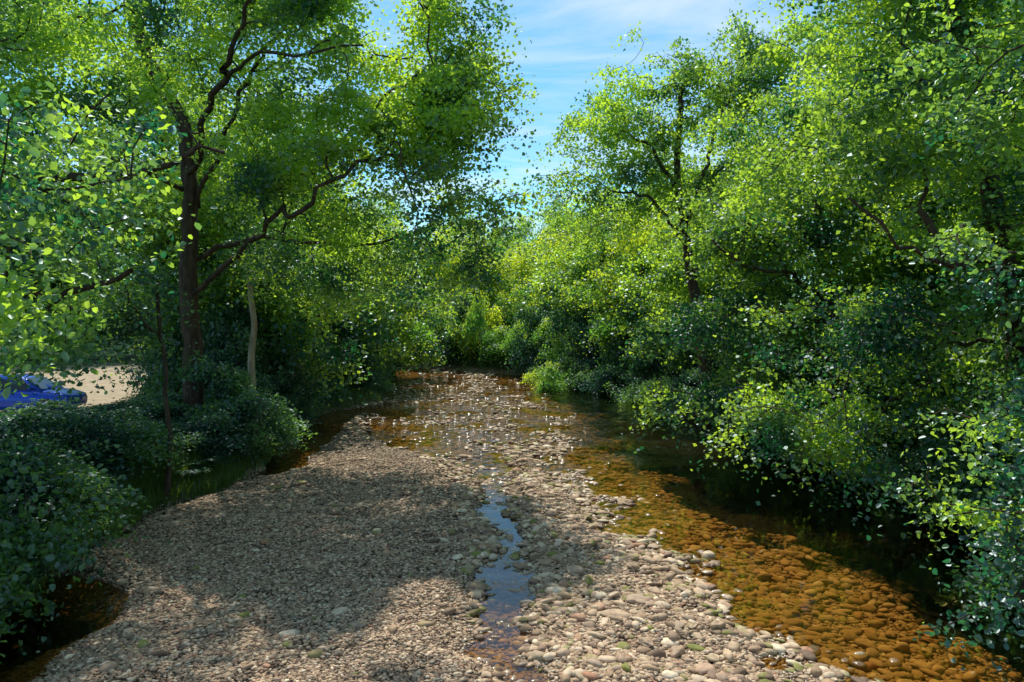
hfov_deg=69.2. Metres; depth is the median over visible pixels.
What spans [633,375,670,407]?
riverside shrub
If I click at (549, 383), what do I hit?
riverside shrub
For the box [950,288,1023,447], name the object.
riverside shrub
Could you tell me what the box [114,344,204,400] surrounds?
riverside shrub
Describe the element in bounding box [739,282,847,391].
riverside shrub
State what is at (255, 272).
riverside tree
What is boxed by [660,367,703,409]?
riverside shrub
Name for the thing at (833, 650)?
cobble
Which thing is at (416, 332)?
riverside tree
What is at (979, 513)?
alder tree
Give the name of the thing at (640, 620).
cobble
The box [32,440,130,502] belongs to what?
riverside shrub
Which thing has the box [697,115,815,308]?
riverside tree
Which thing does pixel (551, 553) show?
cobble
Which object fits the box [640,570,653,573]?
cobble
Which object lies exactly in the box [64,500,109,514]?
fern
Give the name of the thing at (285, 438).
riverside shrub
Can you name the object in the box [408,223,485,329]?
riverside tree
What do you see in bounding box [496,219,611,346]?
riverside tree
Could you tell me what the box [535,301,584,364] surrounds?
riverside shrub
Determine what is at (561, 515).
cobble
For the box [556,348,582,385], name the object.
riverside shrub
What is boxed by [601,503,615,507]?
cobble
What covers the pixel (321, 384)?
riverside shrub
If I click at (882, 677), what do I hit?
cobble
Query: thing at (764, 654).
cobble
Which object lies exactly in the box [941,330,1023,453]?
riverside shrub
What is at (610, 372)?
riverside shrub
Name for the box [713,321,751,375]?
riverside shrub
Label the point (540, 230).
riverside tree
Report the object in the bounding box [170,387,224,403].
riverside shrub
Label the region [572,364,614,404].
riverside shrub
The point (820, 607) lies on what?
cobble
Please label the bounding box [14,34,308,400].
riverside tree
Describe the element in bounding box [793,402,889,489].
riverside shrub
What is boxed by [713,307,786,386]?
riverside shrub
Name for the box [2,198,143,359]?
riverside tree
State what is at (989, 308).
riverside tree
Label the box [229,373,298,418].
riverside shrub
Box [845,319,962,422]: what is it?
riverside shrub
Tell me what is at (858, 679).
cobble
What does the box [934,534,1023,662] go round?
riverside shrub
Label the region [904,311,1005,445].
riverside shrub
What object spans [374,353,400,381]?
riverside shrub
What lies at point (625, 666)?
cobble
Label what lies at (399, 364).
riverside shrub
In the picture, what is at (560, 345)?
riverside shrub
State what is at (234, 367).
riverside shrub
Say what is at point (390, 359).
riverside shrub
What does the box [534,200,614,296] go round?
riverside tree
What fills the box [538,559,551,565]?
cobble
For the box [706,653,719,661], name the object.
cobble
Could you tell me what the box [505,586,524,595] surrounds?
cobble
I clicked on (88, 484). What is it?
riverside shrub
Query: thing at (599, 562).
cobble
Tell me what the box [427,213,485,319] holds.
riverside tree
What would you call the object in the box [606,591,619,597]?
cobble
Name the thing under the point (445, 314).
riverside shrub
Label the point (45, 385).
parked car
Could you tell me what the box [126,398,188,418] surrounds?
riverside shrub
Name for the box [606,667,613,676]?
cobble
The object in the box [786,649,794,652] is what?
cobble
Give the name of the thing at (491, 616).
cobble
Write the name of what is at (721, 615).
cobble
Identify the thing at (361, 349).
riverside shrub
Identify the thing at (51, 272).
riverside tree
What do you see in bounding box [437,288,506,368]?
riverside shrub
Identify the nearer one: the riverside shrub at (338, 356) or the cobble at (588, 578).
the cobble at (588, 578)
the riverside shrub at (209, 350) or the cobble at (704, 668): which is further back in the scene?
the riverside shrub at (209, 350)
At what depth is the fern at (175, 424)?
21.70 m
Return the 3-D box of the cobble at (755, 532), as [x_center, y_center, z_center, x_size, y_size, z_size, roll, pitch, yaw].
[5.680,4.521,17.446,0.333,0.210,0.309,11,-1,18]
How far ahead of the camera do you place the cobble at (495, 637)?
11.45 m
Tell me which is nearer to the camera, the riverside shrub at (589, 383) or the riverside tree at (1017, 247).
the riverside tree at (1017, 247)
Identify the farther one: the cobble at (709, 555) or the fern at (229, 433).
the fern at (229, 433)
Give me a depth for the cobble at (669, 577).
13.77 m
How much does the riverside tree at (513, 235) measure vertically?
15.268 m
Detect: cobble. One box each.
[476,517,489,522]
[480,500,489,506]
[484,524,497,528]
[486,614,498,619]
[490,636,501,639]
[492,582,502,587]
[495,654,502,661]
[504,534,512,543]
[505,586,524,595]
[521,638,530,644]
[522,478,534,482]
[531,525,541,531]
[534,598,553,605]
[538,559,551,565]
[547,551,556,555]
[549,532,557,537]
[551,554,564,562]
[554,540,563,545]
[554,574,561,579]
[556,620,563,628]
[558,512,569,518]
[566,565,583,573]
[568,536,583,541]
[585,575,592,585]
[594,560,604,564]
[600,609,631,617]
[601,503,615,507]
[601,618,608,623]
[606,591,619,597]
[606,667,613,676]
[621,524,629,529]
[621,662,630,671]
[626,562,639,569]
[626,594,645,604]
[632,617,644,622]
[636,637,653,646]
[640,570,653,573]
[645,532,656,538]
[645,602,656,606]
[646,544,659,549]
[660,523,671,528]
[665,573,675,582]
[666,510,685,516]
[668,565,684,574]
[670,645,684,657]
[673,620,684,627]
[675,627,683,633]
[687,644,705,651]
[688,623,696,628]
[695,663,715,673]
[697,613,706,617]
[698,617,707,623]
[701,550,716,560]
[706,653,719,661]
[710,620,724,628]
[718,613,724,617]
[729,677,739,681]
[736,653,744,659]
[739,610,745,618]
[747,528,760,536]
[757,679,774,681]
[758,652,768,657]
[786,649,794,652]
[789,551,805,558]
[809,612,821,616]
[812,604,826,611]
[818,579,833,584]
[820,651,830,657]
[826,560,837,566]
[829,648,842,653]
[831,662,845,669]
[846,651,868,660]
[850,676,868,681]
[872,675,885,680]
[903,614,910,619]
[936,660,948,669]
[947,679,961,681]
[994,656,1003,661]
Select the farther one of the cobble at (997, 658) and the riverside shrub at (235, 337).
the riverside shrub at (235, 337)
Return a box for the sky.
[0,0,1019,312]
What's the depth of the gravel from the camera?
12.70 m
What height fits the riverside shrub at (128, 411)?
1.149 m
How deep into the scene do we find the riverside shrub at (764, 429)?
29.07 m
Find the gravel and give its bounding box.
[0,453,1023,681]
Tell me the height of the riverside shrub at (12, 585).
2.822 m
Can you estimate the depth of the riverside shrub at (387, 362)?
48.00 m
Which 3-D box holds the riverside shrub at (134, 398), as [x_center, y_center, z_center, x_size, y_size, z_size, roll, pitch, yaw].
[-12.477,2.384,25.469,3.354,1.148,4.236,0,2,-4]
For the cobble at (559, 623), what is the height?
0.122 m
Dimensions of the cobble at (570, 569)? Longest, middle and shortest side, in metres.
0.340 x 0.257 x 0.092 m
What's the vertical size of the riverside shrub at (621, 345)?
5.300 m
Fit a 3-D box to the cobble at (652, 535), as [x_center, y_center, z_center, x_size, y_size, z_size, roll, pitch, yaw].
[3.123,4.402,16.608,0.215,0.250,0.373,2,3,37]
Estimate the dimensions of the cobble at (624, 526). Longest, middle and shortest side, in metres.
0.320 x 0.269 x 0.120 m
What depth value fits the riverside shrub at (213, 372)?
23.82 m
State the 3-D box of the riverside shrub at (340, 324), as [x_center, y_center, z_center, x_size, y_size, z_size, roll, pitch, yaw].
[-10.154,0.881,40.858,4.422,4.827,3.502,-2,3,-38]
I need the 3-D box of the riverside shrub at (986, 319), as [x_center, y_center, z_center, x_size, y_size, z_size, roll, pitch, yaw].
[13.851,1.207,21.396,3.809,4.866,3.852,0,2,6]
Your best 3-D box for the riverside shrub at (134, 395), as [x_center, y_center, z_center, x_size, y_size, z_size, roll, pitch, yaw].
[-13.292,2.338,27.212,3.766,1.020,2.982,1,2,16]
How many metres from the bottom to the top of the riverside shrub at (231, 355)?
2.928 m
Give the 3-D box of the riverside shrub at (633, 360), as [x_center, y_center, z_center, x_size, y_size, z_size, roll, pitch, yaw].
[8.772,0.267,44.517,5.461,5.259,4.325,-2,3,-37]
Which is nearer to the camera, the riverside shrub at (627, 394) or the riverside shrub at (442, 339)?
the riverside shrub at (627, 394)
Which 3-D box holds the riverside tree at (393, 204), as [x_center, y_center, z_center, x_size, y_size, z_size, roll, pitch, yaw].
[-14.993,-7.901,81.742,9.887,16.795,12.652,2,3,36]
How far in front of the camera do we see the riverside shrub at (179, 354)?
30.04 m
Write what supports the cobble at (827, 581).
on the gravel
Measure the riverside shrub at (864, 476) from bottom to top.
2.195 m
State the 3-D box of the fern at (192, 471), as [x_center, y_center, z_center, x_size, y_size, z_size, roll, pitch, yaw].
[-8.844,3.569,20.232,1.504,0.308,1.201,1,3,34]
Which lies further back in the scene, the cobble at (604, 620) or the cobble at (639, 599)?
the cobble at (639, 599)
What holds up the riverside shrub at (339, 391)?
on the ground at (72, 625)
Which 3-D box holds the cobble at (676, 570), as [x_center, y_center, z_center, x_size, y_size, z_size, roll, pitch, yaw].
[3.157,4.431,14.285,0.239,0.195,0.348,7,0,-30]
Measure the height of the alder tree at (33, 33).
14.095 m
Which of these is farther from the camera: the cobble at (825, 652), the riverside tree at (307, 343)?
the riverside tree at (307, 343)
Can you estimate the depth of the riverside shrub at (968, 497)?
16.17 m
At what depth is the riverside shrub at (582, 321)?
53.57 m
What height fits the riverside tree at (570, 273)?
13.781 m
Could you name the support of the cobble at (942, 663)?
on the gravel
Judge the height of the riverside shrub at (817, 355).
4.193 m
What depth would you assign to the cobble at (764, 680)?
9.79 m
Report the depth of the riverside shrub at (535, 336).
56.20 m
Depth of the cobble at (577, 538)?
16.09 m
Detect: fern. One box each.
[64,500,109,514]
[83,446,116,461]
[127,418,181,432]
[171,465,209,477]
[174,417,212,430]
[177,453,224,465]
[186,458,229,468]
[213,431,242,435]
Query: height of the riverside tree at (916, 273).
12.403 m
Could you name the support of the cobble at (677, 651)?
on the ground at (72, 625)
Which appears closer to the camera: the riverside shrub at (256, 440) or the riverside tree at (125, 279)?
the riverside shrub at (256, 440)
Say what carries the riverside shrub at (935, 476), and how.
on the ground at (72, 625)
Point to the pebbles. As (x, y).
(746, 573)
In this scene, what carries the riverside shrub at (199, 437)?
on the ground at (72, 625)
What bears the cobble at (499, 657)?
on the gravel
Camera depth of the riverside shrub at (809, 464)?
24.95 m
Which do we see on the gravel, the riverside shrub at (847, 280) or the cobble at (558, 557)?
the cobble at (558, 557)
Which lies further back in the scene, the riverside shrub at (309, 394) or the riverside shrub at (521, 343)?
the riverside shrub at (521, 343)
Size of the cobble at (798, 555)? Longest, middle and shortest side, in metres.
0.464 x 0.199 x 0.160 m
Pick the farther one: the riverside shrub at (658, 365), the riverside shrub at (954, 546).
the riverside shrub at (658, 365)
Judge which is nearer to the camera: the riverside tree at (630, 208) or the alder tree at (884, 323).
the alder tree at (884, 323)
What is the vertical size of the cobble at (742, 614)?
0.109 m
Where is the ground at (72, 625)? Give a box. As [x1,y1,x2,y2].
[0,315,1023,681]
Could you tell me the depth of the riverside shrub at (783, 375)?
32.04 m
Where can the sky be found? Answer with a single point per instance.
(569, 38)
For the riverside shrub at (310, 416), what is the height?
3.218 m
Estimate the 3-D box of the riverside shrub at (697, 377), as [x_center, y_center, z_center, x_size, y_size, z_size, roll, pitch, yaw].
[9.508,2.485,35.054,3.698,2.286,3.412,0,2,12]
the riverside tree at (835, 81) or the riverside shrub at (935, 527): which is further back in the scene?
the riverside tree at (835, 81)
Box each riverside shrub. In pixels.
[0,397,125,462]
[0,402,84,456]
[0,428,92,528]
[0,431,104,493]
[0,441,117,645]
[0,449,169,583]
[0,496,30,539]
[0,530,40,663]
[1,436,42,460]
[15,430,87,461]
[30,411,204,486]
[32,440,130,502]
[40,404,104,418]
[50,405,156,433]
[83,398,140,416]
[106,400,201,427]
[108,415,190,468]
[112,391,169,410]
[113,394,161,417]
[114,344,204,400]
[125,328,206,397]
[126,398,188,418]
[133,392,218,417]
[147,339,182,388]
[160,344,247,397]
[166,410,259,466]
[167,350,266,439]
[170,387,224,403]
[192,408,283,463]
[199,277,278,370]
[200,385,279,467]
[201,306,272,395]
[201,385,317,460]
[203,341,236,365]
[203,343,283,392]
[219,389,283,418]
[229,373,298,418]
[236,279,294,393]
[245,410,305,466]
[256,348,320,415]
[258,370,308,416]
[274,366,334,424]
[285,315,338,384]
[294,383,321,420]
[300,365,336,416]
[312,356,355,407]
[315,313,366,381]
[321,339,350,382]
[328,313,385,377]
[335,353,381,394]
[362,361,398,398]
[372,346,395,379]
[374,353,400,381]
[377,346,398,374]
[391,345,410,377]
[411,289,455,356]
[430,290,455,333]
[432,285,477,366]
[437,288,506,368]
[458,288,500,368]
[477,324,529,363]
[496,319,528,372]
[501,303,545,383]
[517,361,567,396]
[518,342,547,376]
[521,348,563,382]
[523,298,569,348]
[523,316,555,362]
[532,332,583,398]
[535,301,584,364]
[547,310,608,395]
[554,297,604,361]
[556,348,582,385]
[556,355,598,397]
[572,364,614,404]
[574,298,625,360]
[591,362,627,406]
[594,295,642,368]
[598,297,663,367]
[599,370,647,418]
[618,309,675,383]
[631,301,716,378]
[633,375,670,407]
[659,315,728,379]
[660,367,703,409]
[677,370,725,412]
[709,372,751,402]
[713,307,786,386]
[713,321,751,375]
[723,368,784,430]
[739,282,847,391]
[739,374,798,449]
[740,306,799,383]
[754,400,786,457]
[779,270,876,392]
[783,396,829,446]
[786,415,845,483]
[788,322,863,394]
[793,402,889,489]
[829,411,915,482]
[836,372,900,411]
[844,446,959,520]
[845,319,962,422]
[847,395,1023,574]
[868,295,991,438]
[886,455,956,551]
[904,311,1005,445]
[912,305,998,394]
[932,463,1023,557]
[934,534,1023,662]
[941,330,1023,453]
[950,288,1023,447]
[952,451,1023,562]
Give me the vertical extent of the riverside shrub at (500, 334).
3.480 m
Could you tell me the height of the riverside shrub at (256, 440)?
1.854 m
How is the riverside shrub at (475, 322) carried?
on the ground at (72, 625)
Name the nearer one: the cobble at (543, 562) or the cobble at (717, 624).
the cobble at (717, 624)
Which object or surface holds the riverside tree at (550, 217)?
on the ground at (72, 625)
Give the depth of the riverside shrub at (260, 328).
32.03 m
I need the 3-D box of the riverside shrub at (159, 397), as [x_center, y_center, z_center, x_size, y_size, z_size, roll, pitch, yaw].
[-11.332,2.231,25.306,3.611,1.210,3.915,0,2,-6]
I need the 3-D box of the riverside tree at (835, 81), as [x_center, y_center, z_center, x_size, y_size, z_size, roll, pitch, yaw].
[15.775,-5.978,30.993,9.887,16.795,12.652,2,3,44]
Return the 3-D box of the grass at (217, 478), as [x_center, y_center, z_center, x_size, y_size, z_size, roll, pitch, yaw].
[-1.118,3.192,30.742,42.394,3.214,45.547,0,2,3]
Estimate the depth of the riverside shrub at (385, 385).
42.64 m
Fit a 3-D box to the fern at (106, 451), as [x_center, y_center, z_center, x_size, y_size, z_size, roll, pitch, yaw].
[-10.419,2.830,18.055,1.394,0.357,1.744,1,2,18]
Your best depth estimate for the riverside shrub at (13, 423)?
17.04 m
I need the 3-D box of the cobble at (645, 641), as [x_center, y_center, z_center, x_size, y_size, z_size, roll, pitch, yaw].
[1.977,4.472,11.029,0.153,0.114,0.319,-2,3,-36]
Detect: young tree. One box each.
[0,248,216,498]
[207,209,326,393]
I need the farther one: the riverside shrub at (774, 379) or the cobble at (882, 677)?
the riverside shrub at (774, 379)
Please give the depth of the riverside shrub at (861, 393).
25.68 m
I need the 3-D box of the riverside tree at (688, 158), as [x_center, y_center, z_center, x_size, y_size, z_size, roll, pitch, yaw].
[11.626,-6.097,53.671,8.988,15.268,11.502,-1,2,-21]
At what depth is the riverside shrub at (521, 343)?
57.72 m
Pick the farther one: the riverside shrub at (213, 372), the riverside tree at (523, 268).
the riverside tree at (523, 268)
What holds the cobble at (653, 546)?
on the gravel
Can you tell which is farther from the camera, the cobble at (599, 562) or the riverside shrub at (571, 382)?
the riverside shrub at (571, 382)
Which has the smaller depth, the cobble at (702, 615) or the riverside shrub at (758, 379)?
the cobble at (702, 615)
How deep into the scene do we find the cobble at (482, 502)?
19.55 m
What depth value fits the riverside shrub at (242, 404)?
22.98 m
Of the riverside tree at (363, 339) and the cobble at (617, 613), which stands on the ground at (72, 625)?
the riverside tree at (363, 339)
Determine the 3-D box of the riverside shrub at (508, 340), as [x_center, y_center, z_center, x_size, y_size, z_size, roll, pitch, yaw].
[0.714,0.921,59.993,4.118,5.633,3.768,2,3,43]
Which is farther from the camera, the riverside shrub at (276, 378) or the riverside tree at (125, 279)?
the riverside tree at (125, 279)
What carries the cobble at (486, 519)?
on the ground at (72, 625)
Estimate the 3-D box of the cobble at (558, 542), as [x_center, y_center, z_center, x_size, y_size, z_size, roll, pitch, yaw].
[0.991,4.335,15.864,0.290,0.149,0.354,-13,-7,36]
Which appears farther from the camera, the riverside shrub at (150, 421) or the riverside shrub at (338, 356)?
the riverside shrub at (338, 356)
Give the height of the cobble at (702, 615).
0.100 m
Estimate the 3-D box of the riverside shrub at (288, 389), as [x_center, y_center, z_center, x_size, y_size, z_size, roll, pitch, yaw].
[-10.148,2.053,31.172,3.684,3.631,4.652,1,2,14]
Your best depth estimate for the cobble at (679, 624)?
11.44 m
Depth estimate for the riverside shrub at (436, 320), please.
66.85 m
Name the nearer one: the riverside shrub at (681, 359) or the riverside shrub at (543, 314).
the riverside shrub at (681, 359)
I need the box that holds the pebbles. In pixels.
[28,367,1023,681]
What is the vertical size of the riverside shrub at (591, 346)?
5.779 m
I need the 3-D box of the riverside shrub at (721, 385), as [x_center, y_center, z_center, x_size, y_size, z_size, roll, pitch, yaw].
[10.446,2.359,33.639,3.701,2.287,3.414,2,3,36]
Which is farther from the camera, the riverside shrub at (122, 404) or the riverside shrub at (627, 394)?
the riverside shrub at (627, 394)
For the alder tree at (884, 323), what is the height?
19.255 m
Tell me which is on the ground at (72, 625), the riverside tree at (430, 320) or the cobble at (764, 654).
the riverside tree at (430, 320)
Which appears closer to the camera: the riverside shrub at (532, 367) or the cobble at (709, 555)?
the cobble at (709, 555)
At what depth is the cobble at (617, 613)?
11.97 m
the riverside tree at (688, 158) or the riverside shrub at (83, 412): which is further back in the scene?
the riverside tree at (688, 158)
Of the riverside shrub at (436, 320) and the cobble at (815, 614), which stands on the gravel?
the cobble at (815, 614)
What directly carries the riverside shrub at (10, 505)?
on the ground at (72, 625)
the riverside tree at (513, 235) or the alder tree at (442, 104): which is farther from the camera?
the riverside tree at (513, 235)
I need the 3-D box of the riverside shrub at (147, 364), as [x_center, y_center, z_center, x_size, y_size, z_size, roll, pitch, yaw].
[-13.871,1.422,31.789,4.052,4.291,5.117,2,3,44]
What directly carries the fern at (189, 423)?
on the ground at (72, 625)
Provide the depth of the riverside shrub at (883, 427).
22.01 m
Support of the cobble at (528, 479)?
on the gravel
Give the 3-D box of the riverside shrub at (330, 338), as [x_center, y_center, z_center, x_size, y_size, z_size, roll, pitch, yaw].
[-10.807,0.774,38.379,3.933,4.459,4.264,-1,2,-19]
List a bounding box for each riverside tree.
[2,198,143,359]
[3,188,90,354]
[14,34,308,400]
[86,223,175,356]
[109,126,406,406]
[201,136,337,336]
[233,136,430,373]
[316,203,459,369]
[348,193,413,256]
[383,226,463,377]
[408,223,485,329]
[426,222,517,339]
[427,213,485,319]
[474,215,537,334]
[479,241,560,335]
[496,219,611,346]
[507,190,589,299]
[520,182,662,351]
[528,213,596,269]
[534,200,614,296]
[557,205,723,364]
[602,169,781,370]
[605,150,735,292]
[607,182,676,267]
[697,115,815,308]
[773,0,966,338]
[813,85,1022,401]
[835,0,1023,326]
[896,26,1023,414]
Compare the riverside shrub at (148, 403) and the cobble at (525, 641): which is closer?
the cobble at (525, 641)
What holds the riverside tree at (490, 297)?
on the ground at (72, 625)
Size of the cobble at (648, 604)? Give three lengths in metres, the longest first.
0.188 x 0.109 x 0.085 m
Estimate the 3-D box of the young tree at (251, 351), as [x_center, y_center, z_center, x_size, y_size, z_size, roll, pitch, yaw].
[-8.528,-0.618,26.659,4.172,8.234,4.235,-2,3,-41]
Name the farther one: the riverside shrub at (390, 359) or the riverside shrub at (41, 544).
the riverside shrub at (390, 359)
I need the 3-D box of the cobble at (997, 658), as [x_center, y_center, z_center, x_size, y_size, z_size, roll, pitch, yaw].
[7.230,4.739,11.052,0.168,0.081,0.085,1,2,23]
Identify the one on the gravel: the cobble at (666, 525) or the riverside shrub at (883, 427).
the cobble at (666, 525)
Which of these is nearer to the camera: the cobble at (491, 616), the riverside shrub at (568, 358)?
the cobble at (491, 616)
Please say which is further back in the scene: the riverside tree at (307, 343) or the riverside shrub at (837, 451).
the riverside tree at (307, 343)
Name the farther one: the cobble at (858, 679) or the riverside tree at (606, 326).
the riverside tree at (606, 326)
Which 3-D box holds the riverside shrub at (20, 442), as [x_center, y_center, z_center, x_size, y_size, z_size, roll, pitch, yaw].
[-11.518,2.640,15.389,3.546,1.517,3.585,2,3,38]
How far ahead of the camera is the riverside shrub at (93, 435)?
18.26 m
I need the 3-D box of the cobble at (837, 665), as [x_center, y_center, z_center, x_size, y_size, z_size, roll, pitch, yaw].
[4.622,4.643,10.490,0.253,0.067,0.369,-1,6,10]
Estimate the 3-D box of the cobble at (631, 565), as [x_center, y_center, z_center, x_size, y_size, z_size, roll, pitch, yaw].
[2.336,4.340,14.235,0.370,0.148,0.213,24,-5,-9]
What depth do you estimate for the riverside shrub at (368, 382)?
40.56 m
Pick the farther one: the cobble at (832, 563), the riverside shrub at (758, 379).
the riverside shrub at (758, 379)
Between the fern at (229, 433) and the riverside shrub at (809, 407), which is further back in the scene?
the riverside shrub at (809, 407)
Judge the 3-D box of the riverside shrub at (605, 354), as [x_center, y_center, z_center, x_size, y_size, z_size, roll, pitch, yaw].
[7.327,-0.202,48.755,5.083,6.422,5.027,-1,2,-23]
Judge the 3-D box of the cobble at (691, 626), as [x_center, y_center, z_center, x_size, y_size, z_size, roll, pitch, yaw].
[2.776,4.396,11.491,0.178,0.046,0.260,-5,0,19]
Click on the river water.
(453, 384)
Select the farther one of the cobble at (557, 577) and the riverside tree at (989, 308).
the riverside tree at (989, 308)
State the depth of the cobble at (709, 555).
15.24 m
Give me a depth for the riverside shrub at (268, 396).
26.88 m
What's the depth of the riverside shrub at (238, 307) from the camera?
30.34 m
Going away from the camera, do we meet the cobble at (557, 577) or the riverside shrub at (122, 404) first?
the cobble at (557, 577)
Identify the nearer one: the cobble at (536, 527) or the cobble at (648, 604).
the cobble at (648, 604)
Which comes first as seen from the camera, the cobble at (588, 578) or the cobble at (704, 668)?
the cobble at (704, 668)
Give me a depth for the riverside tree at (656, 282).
40.94 m
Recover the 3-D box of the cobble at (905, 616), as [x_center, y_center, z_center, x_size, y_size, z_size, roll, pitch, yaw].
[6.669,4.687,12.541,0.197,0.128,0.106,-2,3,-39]
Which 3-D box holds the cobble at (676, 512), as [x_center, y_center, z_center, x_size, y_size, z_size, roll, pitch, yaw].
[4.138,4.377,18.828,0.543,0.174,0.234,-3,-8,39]
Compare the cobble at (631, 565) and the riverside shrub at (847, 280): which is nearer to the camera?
the cobble at (631, 565)
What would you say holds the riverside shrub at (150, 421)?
on the ground at (72, 625)
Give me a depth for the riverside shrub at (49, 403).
19.49 m
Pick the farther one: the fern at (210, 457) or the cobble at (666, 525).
the fern at (210, 457)
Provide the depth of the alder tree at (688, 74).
35.26 m
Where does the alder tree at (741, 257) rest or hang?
on the ground at (72, 625)
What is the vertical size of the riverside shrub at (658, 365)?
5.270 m
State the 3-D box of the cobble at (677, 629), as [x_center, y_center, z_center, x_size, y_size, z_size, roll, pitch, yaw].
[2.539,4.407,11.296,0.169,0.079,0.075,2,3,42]
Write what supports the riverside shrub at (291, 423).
on the ground at (72, 625)
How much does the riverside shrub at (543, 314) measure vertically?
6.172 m
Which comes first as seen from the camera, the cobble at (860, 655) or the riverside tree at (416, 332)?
the cobble at (860, 655)
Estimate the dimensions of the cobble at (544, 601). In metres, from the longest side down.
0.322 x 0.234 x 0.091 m
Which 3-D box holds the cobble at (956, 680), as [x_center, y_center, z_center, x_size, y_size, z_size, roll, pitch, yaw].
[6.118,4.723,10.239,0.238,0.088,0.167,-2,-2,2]
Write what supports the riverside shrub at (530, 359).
on the ground at (72, 625)
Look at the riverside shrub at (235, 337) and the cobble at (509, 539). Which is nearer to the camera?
the cobble at (509, 539)
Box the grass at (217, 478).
[1,362,956,623]
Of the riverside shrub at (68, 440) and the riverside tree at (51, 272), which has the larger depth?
the riverside tree at (51, 272)
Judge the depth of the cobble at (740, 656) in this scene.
10.61 m
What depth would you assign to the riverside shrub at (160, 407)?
22.55 m
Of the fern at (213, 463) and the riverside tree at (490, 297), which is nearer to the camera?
the fern at (213, 463)
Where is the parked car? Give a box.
[0,374,87,414]
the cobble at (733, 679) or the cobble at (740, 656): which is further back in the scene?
the cobble at (740, 656)
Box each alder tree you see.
[0,0,233,447]
[25,0,558,414]
[516,0,856,386]
[621,69,911,462]
[689,0,1023,526]
[842,0,1023,680]
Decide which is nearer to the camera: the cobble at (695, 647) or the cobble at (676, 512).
the cobble at (695, 647)
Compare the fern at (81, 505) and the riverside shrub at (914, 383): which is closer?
the fern at (81, 505)
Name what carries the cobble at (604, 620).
on the gravel
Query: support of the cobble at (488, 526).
on the gravel
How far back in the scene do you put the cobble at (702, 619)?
11.62 m
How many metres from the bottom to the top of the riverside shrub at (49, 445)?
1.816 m
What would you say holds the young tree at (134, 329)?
on the ground at (72, 625)
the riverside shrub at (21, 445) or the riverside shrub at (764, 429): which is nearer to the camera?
the riverside shrub at (21, 445)
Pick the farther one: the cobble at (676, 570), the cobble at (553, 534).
the cobble at (553, 534)

